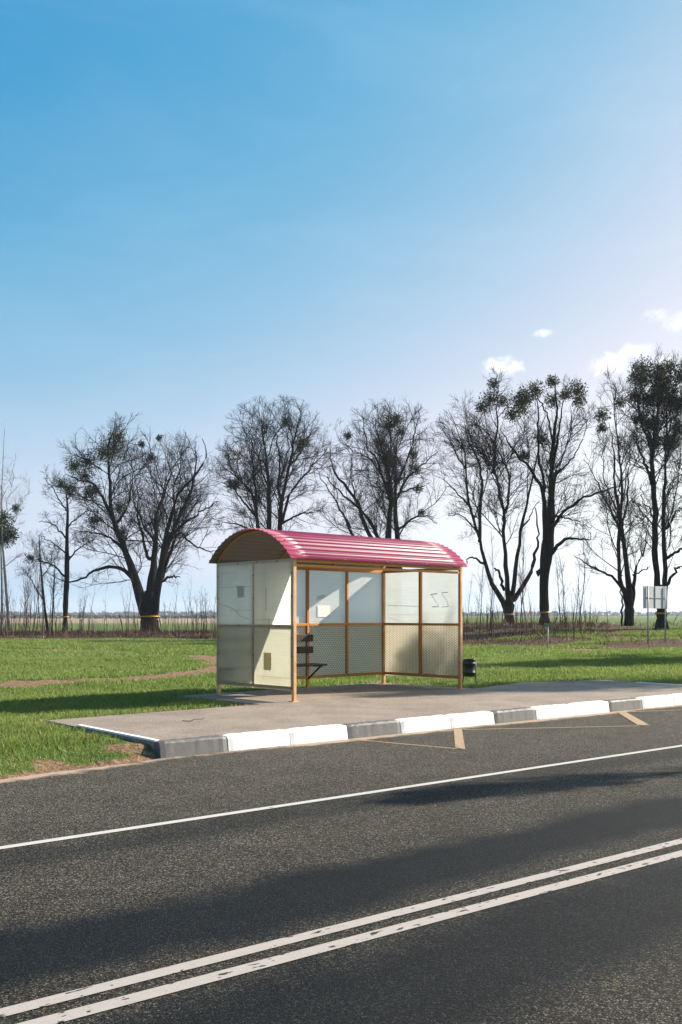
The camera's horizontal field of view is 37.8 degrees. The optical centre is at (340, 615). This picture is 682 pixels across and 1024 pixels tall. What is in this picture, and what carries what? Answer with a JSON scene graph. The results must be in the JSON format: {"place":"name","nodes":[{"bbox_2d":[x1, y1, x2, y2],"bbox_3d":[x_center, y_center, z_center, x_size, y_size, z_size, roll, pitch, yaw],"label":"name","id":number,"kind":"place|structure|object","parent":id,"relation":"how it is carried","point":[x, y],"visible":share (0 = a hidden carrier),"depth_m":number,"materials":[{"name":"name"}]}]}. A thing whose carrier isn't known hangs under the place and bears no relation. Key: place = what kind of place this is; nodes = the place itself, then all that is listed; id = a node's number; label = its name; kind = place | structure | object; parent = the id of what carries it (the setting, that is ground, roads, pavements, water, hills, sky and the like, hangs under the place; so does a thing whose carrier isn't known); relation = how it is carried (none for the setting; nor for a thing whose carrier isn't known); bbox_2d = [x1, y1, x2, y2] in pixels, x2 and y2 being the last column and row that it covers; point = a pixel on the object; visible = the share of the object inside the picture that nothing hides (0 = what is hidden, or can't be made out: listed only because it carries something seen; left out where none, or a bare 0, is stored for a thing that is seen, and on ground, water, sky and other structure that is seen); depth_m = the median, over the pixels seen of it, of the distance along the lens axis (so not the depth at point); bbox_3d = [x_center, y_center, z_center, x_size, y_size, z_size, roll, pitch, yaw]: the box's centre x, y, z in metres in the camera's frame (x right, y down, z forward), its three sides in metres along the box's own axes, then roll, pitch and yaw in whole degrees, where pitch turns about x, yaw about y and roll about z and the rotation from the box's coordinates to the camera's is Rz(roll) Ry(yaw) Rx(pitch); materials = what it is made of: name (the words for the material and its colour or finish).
{"place":"outdoors","nodes":[
{"label":"outdoors","id":0,"kind":"place"},
{"bbox_2d":[0,705,681,1023],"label":"road","id":1,"kind":"structure","parent":0,"point":[81,912],"depth_m":6.06,"materials":[{"name":"grey asphalt"}]},
{"bbox_2d":[155,735,227,758],"bbox_3d":[-1.724,1.532,11.534,0.896,0.236,0.167,0,0,-40],"label":"kerb stone","id":2,"kind":"object","parent":1,"relation":"on","point":[190,746],"visible":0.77,"depth_m":11.46,"materials":[{"name":"grey concrete"}]},
{"bbox_2d":[222,729,289,750],"bbox_3d":[-1.022,1.532,12.118,0.906,0.236,0.168,0,0,-40],"label":"kerb stone","id":3,"kind":"object","parent":1,"relation":"on","point":[255,740],"visible":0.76,"depth_m":12.06,"materials":[{"name":"white paint"}]},
{"bbox_2d":[285,724,347,744],"bbox_3d":[-0.307,1.532,12.711,0.928,0.237,0.168,0,0,-40],"label":"kerb stone","id":4,"kind":"object","parent":1,"relation":"on","point":[310,734],"visible":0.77,"depth_m":12.65,"materials":[{"name":"white paint"}]},
{"bbox_2d":[0,838,681,1017],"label":"line","id":5,"kind":"object","parent":1,"relation":"on","point":[72,994],"depth_m":4.92,"materials":[{"name":"white paint"}]},
{"bbox_2d":[0,745,681,848],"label":"edge line","id":6,"kind":"object","parent":1,"relation":"on","point":[162,823],"depth_m":8.46,"materials":[{"name":"white paint"}]},
{"bbox_2d":[17,850,681,1023],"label":"line","id":7,"kind":"object","parent":1,"relation":"on","point":[74,1013],"depth_m":4.76,"materials":[{"name":"white paint"}]},
{"bbox_2d":[341,720,400,738],"bbox_3d":[0.418,1.532,13.313,0.934,0.236,0.168,0,0,-40],"label":"kerb stone","id":8,"kind":"object","parent":1,"relation":"on","point":[371,728],"visible":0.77,"depth_m":13.25,"materials":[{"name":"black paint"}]},
{"bbox_2d":[351,710,669,748],"bbox_3d":[3.729,1.595,14.804,8.057,0.002,1.619,0,0,-39],"label":"bus stop marking","id":9,"kind":"object","parent":1,"relation":"on","point":[458,738],"visible":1,"depth_m":13.86,"materials":[{"name":"yellow paint"}]},
{"bbox_2d":[0,616,681,779],"bbox_3d":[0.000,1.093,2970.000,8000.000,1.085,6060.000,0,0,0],"label":"ground","id":10,"kind":"structure","parent":0,"point":[129,756],"depth_m":36.49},
{"bbox_2d":[0,572,7,637],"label":"sapling","id":11,"kind":"object","parent":10,"relation":"on","point":[4,604],"visible":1,"depth_m":66.61,"materials":[{"name":"brown plant"}]},
{"bbox_2d":[3,592,10,636],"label":"sapling","id":12,"kind":"object","parent":10,"relation":"on","point":[6,614],"visible":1,"depth_m":64.60,"materials":[{"name":"brown plant"}]},
{"bbox_2d":[8,579,13,634],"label":"sapling","id":13,"kind":"object","parent":10,"relation":"on","point":[10,608],"visible":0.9,"depth_m":74.69,"materials":[{"name":"brown plant"}]},
{"bbox_2d":[0,504,25,630],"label":"birch tree","id":14,"kind":"object","parent":10,"relation":"on","point":[1,610],"visible":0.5,"depth_m":83.94,"materials":[{"name":"black plant"}]},
{"bbox_2d":[0,428,31,630],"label":"birch tree","id":15,"kind":"object","parent":10,"relation":"on","point":[8,535],"visible":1,"depth_m":81.96,"materials":[{"name":"black plant"}]},
{"bbox_2d":[19,565,30,637],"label":"sapling","id":16,"kind":"object","parent":10,"relation":"on","point":[26,602],"visible":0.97,"depth_m":67.16,"materials":[{"name":"brown plant"}]},
{"bbox_2d":[21,565,29,638],"bbox_3d":[-20.302,-1.057,63.987,0.773,5.140,0.460,0,0,9],"label":"sapling","id":17,"kind":"object","parent":10,"relation":"on","point":[23,603],"visible":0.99,"depth_m":64.02,"materials":[{"name":"brown plant"}]},
{"bbox_2d":[23,573,28,635],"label":"sapling","id":18,"kind":"object","parent":10,"relation":"on","point":[26,608],"visible":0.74,"depth_m":73.67,"materials":[{"name":"brown plant"}]},
{"bbox_2d":[21,560,33,631],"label":"sapling","id":19,"kind":"object","parent":10,"relation":"on","point":[28,594],"visible":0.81,"depth_m":77.04,"materials":[{"name":"brown plant"}]},
{"bbox_2d":[27,567,38,629],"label":"sapling","id":20,"kind":"object","parent":10,"relation":"on","point":[33,599],"visible":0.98,"depth_m":69.36,"materials":[{"name":"brown plant"}]},
{"bbox_2d":[30,570,42,634],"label":"sapling","id":21,"kind":"object","parent":10,"relation":"on","point":[38,602],"visible":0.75,"depth_m":75.57,"materials":[{"name":"brown plant"}]},
{"bbox_2d":[26,545,46,635],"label":"sapling","id":22,"kind":"object","parent":10,"relation":"on","point":[35,589],"visible":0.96,"depth_m":70.02,"materials":[{"name":"brown plant"}]},
{"bbox_2d":[33,574,44,628],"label":"sapling","id":23,"kind":"object","parent":10,"relation":"on","point":[38,595],"visible":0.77,"depth_m":83.59,"materials":[{"name":"brown plant"}]},
{"bbox_2d":[14,529,65,630],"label":"young tree","id":24,"kind":"object","parent":10,"relation":"on","point":[51,554],"visible":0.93,"depth_m":83.92,"materials":[{"name":"black plant"}]},
{"bbox_2d":[39,571,44,635],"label":"sapling","id":25,"kind":"object","parent":10,"relation":"on","point":[41,598],"visible":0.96,"depth_m":69.12,"materials":[{"name":"brown plant"}]},
{"bbox_2d":[45,575,56,634],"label":"sapling","id":26,"kind":"object","parent":10,"relation":"on","point":[51,599],"visible":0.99,"depth_m":75.51,"materials":[{"name":"brown plant"}]},
{"bbox_2d":[38,558,69,630],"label":"young tree","id":27,"kind":"object","parent":10,"relation":"on","point":[53,575],"visible":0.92,"depth_m":83.97,"materials":[{"name":"black plant"}]},
{"bbox_2d":[49,568,59,631],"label":"sapling","id":28,"kind":"object","parent":10,"relation":"on","point":[53,598],"visible":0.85,"depth_m":82.22,"materials":[{"name":"brown plant"}]},
{"bbox_2d":[23,462,104,629],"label":"linden tree","id":29,"kind":"object","parent":10,"relation":"on","point":[66,583],"visible":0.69,"depth_m":91.85,"materials":[{"name":"black plant"}]},
{"bbox_2d":[77,724,101,730],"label":"kerb stone","id":30,"kind":"object","parent":10,"relation":"on","point":[90,727],"visible":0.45,"depth_m":12.65,"materials":[{"name":"white paint"}]},
{"bbox_2d":[5,614,216,618],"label":"distant hedge","id":31,"kind":"object","parent":10,"relation":"on","point":[122,616],"visible":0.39,"depth_m":539.86,"materials":[{"name":"green plant"}]},
{"bbox_2d":[101,729,127,735],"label":"kerb stone","id":32,"kind":"object","parent":10,"relation":"on","point":[115,732],"visible":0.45,"depth_m":12.13,"materials":[{"name":"white paint"}]},
{"bbox_2d":[120,583,127,636],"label":"sapling","id":33,"kind":"object","parent":10,"relation":"on","point":[125,613],"visible":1,"depth_m":66.00,"materials":[{"name":"brown plant"}]},
{"bbox_2d":[126,576,132,624],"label":"sapling","id":34,"kind":"object","parent":10,"relation":"on","point":[128,606],"visible":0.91,"depth_m":73.64,"materials":[{"name":"brown plant"}]},
{"bbox_2d":[40,411,227,631],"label":"linden tree","id":35,"kind":"object","parent":10,"relation":"on","point":[149,600],"visible":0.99,"depth_m":89.49,"materials":[{"name":"black plant"}]},
{"bbox_2d":[135,578,141,635],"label":"sapling","id":36,"kind":"object","parent":10,"relation":"on","point":[139,606],"visible":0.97,"depth_m":72.48,"materials":[{"name":"brown plant"}]},
{"bbox_2d":[127,734,158,741],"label":"kerb stone","id":37,"kind":"object","parent":10,"relation":"on","point":[141,737],"visible":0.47,"depth_m":11.58,"materials":[{"name":"white paint"}]},
{"bbox_2d":[172,579,177,633],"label":"sapling","id":38,"kind":"object","parent":10,"relation":"on","point":[174,611],"visible":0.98,"depth_m":75.12,"materials":[{"name":"brown plant"}]},
{"bbox_2d":[199,394,342,535],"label":"linden tree","id":39,"kind":"object","parent":10,"relation":"on","point":[254,477],"visible":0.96,"depth_m":87.78,"materials":[{"name":"black plant"}]},
{"bbox_2d":[0,598,599,639],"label":"brush","id":40,"kind":"object","parent":10,"relation":"on","point":[215,634],"visible":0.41,"depth_m":66.57,"materials":[{"name":"plant"}]},
{"bbox_2d":[0,627,681,776],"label":"grass","id":41,"kind":"structure","parent":10,"relation":"on","point":[61,701],"depth_m":24.42,"materials":[{"name":"green plant"}]},
{"bbox_2d":[0,611,681,648],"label":"undergrowth","id":42,"kind":"object","parent":10,"relation":"on","point":[119,634],"visible":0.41,"depth_m":64.68,"materials":[{"name":"plant"}]},
{"bbox_2d":[3,610,681,616],"bbox_3d":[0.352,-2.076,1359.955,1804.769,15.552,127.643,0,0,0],"label":"distant wood","id":43,"kind":"object","parent":10,"relation":"on","point":[599,613],"visible":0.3,"depth_m":1320.47,"materials":[{"name":"green plant"}]},
{"bbox_2d":[314,396,447,568],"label":"linden tree","id":44,"kind":"object","parent":10,"relation":"on","point":[387,457],"visible":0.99,"depth_m":85.37,"materials":[{"name":"black plant"}]},
{"bbox_2d":[395,715,450,732],"bbox_3d":[1.157,1.532,13.927,0.964,0.236,0.168,0,0,-40],"label":"kerb stone","id":45,"kind":"object","parent":10,"relation":"on","point":[423,723],"visible":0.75,"depth_m":13.87,"materials":[{"name":"white paint"}]},
{"bbox_2d":[462,659,476,683],"bbox_3d":[2.803,1.220,21.821,0.315,0.555,0.284,0,0,-35],"label":"rubbish bin","id":46,"kind":"object","parent":10,"relation":"on","point":[469,667],"visible":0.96,"depth_m":21.72,"materials":[{"name":"metal"}]},
{"bbox_2d":[446,711,494,727],"bbox_3d":[1.889,1.532,14.535,0.913,0.236,0.168,0,0,-40],"label":"kerb stone","id":47,"kind":"object","parent":10,"relation":"on","point":[468,719],"visible":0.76,"depth_m":14.48,"materials":[{"name":"white paint"}]},
{"bbox_2d":[476,577,481,628],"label":"sapling","id":48,"kind":"object","parent":10,"relation":"on","point":[477,605],"visible":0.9,"depth_m":62.10,"materials":[{"name":"brown plant"}]},
{"bbox_2d":[475,553,487,638],"bbox_3d":[7.606,-1.267,54.702,0.924,5.115,0.782,0,0,36],"label":"sapling","id":49,"kind":"object","parent":10,"relation":"on","point":[481,595],"visible":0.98,"depth_m":54.82,"materials":[{"name":"brown plant"}]},
{"bbox_2d":[428,364,546,623],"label":"linden tree","id":50,"kind":"object","parent":10,"relation":"on","point":[509,600],"visible":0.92,"depth_m":74.18,"materials":[{"name":"black plant"}]},
{"bbox_2d":[483,530,497,636],"bbox_3d":[8.399,-1.836,55.516,0.807,6.124,1.395,0,0,-8],"label":"sapling","id":51,"kind":"object","parent":10,"relation":"on","point":[492,583],"visible":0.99,"depth_m":55.56,"materials":[{"name":"brown plant"}]},
{"bbox_2d":[491,589,498,634],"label":"sapling","id":52,"kind":"object","parent":10,"relation":"on","point":[493,617],"visible":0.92,"depth_m":55.83,"materials":[{"name":"brown plant"}]},
{"bbox_2d":[502,582,508,626],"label":"sapling","id":53,"kind":"object","parent":10,"relation":"on","point":[503,608],"visible":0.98,"depth_m":61.14,"materials":[{"name":"brown plant"}]},
{"bbox_2d":[489,707,535,723],"bbox_3d":[2.616,1.532,15.137,0.952,0.237,0.167,0,0,-40],"label":"kerb stone","id":54,"kind":"object","parent":10,"relation":"on","point":[514,714],"visible":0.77,"depth_m":15.08,"materials":[{"name":"black paint"}]},
{"bbox_2d":[512,590,517,634],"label":"sapling","id":55,"kind":"object","parent":10,"relation":"on","point":[516,615],"visible":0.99,"depth_m":56.02,"materials":[{"name":"brown plant"}]},
{"bbox_2d":[509,523,532,633],"bbox_3d":[10.107,-2.074,55.472,1.462,6.418,0.846,0,0,13],"label":"sapling","id":56,"kind":"object","parent":10,"relation":"on","point":[524,531],"visible":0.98,"depth_m":55.43,"materials":[{"name":"brown plant"}]},
{"bbox_2d":[515,550,528,626],"bbox_3d":[11.509,-1.829,62.996,0.930,5.148,0.787,0,0,38],"label":"sapling","id":57,"kind":"object","parent":10,"relation":"on","point":[520,585],"visible":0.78,"depth_m":62.91,"materials":[{"name":"brown plant"}]},
{"bbox_2d":[517,528,529,634],"bbox_3d":[10.176,-2.059,55.793,0.837,6.348,1.446,0,0,-14],"label":"sapling","id":58,"kind":"object","parent":10,"relation":"on","point":[523,583],"visible":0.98,"depth_m":55.82,"materials":[{"name":"brown plant"}]},
{"bbox_2d":[544,623,551,648],"bbox_3d":[9.152,0.925,43.990,0.360,1.200,0.072,0,0,0],"label":"marker post","id":59,"kind":"object","parent":10,"relation":"on","point":[547,625],"visible":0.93,"depth_m":43.95,"materials":[{"name":"grey metal"}]},
{"bbox_2d":[530,704,573,719],"bbox_3d":[3.346,1.532,15.744,0.922,0.237,0.168,0,0,-40],"label":"kerb stone","id":60,"kind":"object","parent":10,"relation":"on","point":[552,711],"visible":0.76,"depth_m":15.67,"materials":[{"name":"white paint"}]},
{"bbox_2d":[552,556,565,622],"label":"sapling","id":61,"kind":"object","parent":10,"relation":"on","point":[557,584],"visible":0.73,"depth_m":67.10,"materials":[{"name":"brown plant"}]},
{"bbox_2d":[500,374,622,625],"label":"linden tree","id":62,"kind":"object","parent":10,"relation":"on","point":[549,524],"visible":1,"depth_m":65.43,"materials":[{"name":"black plant"}]},
{"bbox_2d":[554,543,570,623],"bbox_3d":[14.176,-2.168,63.962,1.050,5.818,0.890,0,0,-27],"label":"sapling","id":63,"kind":"object","parent":10,"relation":"on","point":[561,569],"visible":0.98,"depth_m":63.77,"materials":[{"name":"brown plant"}]},
{"bbox_2d":[562,590,569,634],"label":"sapling","id":64,"kind":"object","parent":10,"relation":"on","point":[566,613],"visible":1,"depth_m":54.05,"materials":[{"name":"brown plant"}]},
{"bbox_2d":[573,550,583,635],"bbox_3d":[12.847,-1.317,53.819,0.757,5.036,0.451,0,0,25],"label":"sapling","id":65,"kind":"object","parent":10,"relation":"on","point":[577,597],"visible":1,"depth_m":53.86,"materials":[{"name":"brown plant"}]},
{"bbox_2d":[576,580,581,628],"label":"sapling","id":66,"kind":"object","parent":10,"relation":"on","point":[580,608],"visible":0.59,"depth_m":59.03,"materials":[{"name":"brown plant"}]},
{"bbox_2d":[571,517,592,623],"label":"sapling","id":67,"kind":"object","parent":10,"relation":"on","point":[584,573],"visible":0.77,"depth_m":68.58,"materials":[{"name":"brown plant"}]},
{"bbox_2d":[568,700,608,715],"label":"kerb stone","id":68,"kind":"object","parent":10,"relation":"on","point":[588,707],"visible":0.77,"depth_m":16.29,"materials":[{"name":"white paint"}]},
{"bbox_2d":[573,365,658,625],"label":"linden tree","id":69,"kind":"object","parent":10,"relation":"on","point":[628,591],"visible":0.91,"depth_m":65.74,"materials":[{"name":"black plant"}]},
{"bbox_2d":[604,697,642,711],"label":"kerb stone","id":70,"kind":"object","parent":10,"relation":"on","point":[623,704],"visible":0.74,"depth_m":16.91,"materials":[{"name":"black paint"}]},
{"bbox_2d":[614,345,681,628],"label":"linden tree","id":71,"kind":"object","parent":10,"relation":"on","point":[671,400],"visible":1,"depth_m":61.86,"materials":[{"name":"black plant"}]},
{"bbox_2d":[636,682,667,684],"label":"kerb stone","id":72,"kind":"object","parent":10,"relation":"on","point":[652,683],"visible":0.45,"depth_m":21.00,"materials":[{"name":"white paint"}]},
{"bbox_2d":[636,695,672,707],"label":"kerb stone","id":73,"kind":"object","parent":10,"relation":"on","point":[656,701],"visible":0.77,"depth_m":17.51,"materials":[{"name":"white paint"}]},
{"bbox_2d":[643,586,666,643],"bbox_3d":[15.832,-0.006,50.007,2.134,3.002,0.107,0,0,-40],"label":"road sign back","id":74,"kind":"object","parent":10,"relation":"on","point":[654,596],"visible":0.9,"depth_m":50.00,"materials":[{"name":"metal"}]},
{"bbox_2d":[669,693,681,704],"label":"kerb stone","id":75,"kind":"object","parent":10,"relation":"on","point":[677,698],"visible":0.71,"depth_m":17.93,"materials":[{"name":"white paint"}]},
{"bbox_2d":[0,0,681,614],"label":"sky","id":76,"kind":"structure","parent":0,"point":[208,208],"materials":[{"name":"blue"}]},
{"bbox_2d":[46,680,681,750],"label":"pavement","id":77,"kind":"structure","parent":0,"point":[313,707],"depth_m":16.12,"materials":[{"name":"concrete"},{"name":"white paint"}]},
{"bbox_2d":[209,528,466,701],"bbox_3d":[0.038,-0.045,18.864,4.555,2.963,2.330,0,0,-43],"label":"bus shelter","id":78,"kind":"object","parent":77,"relation":"on","point":[275,631],"visible":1,"depth_m":19.52,"materials":[{"name":"paint"}]},
{"bbox_2d":[317,594,324,599],"bbox_3d":[-0.402,-0.374,19.927,0.239,0.124,0.005,0,0,-44],"label":"torn paper","id":79,"kind":"object","parent":78,"relation":"attached to","point":[322,597],"visible":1,"depth_m":19.94,"materials":[{"name":"white paper"}]},
{"bbox_2d":[318,605,329,616],"bbox_3d":[-0.343,-0.095,19.982,0.340,0.230,0.004,0,0,-43],"label":"notice","id":80,"kind":"object","parent":78,"relation":"attached to","point":[323,611],"visible":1,"depth_m":19.97,"materials":[{"name":"paper"}]}
]}

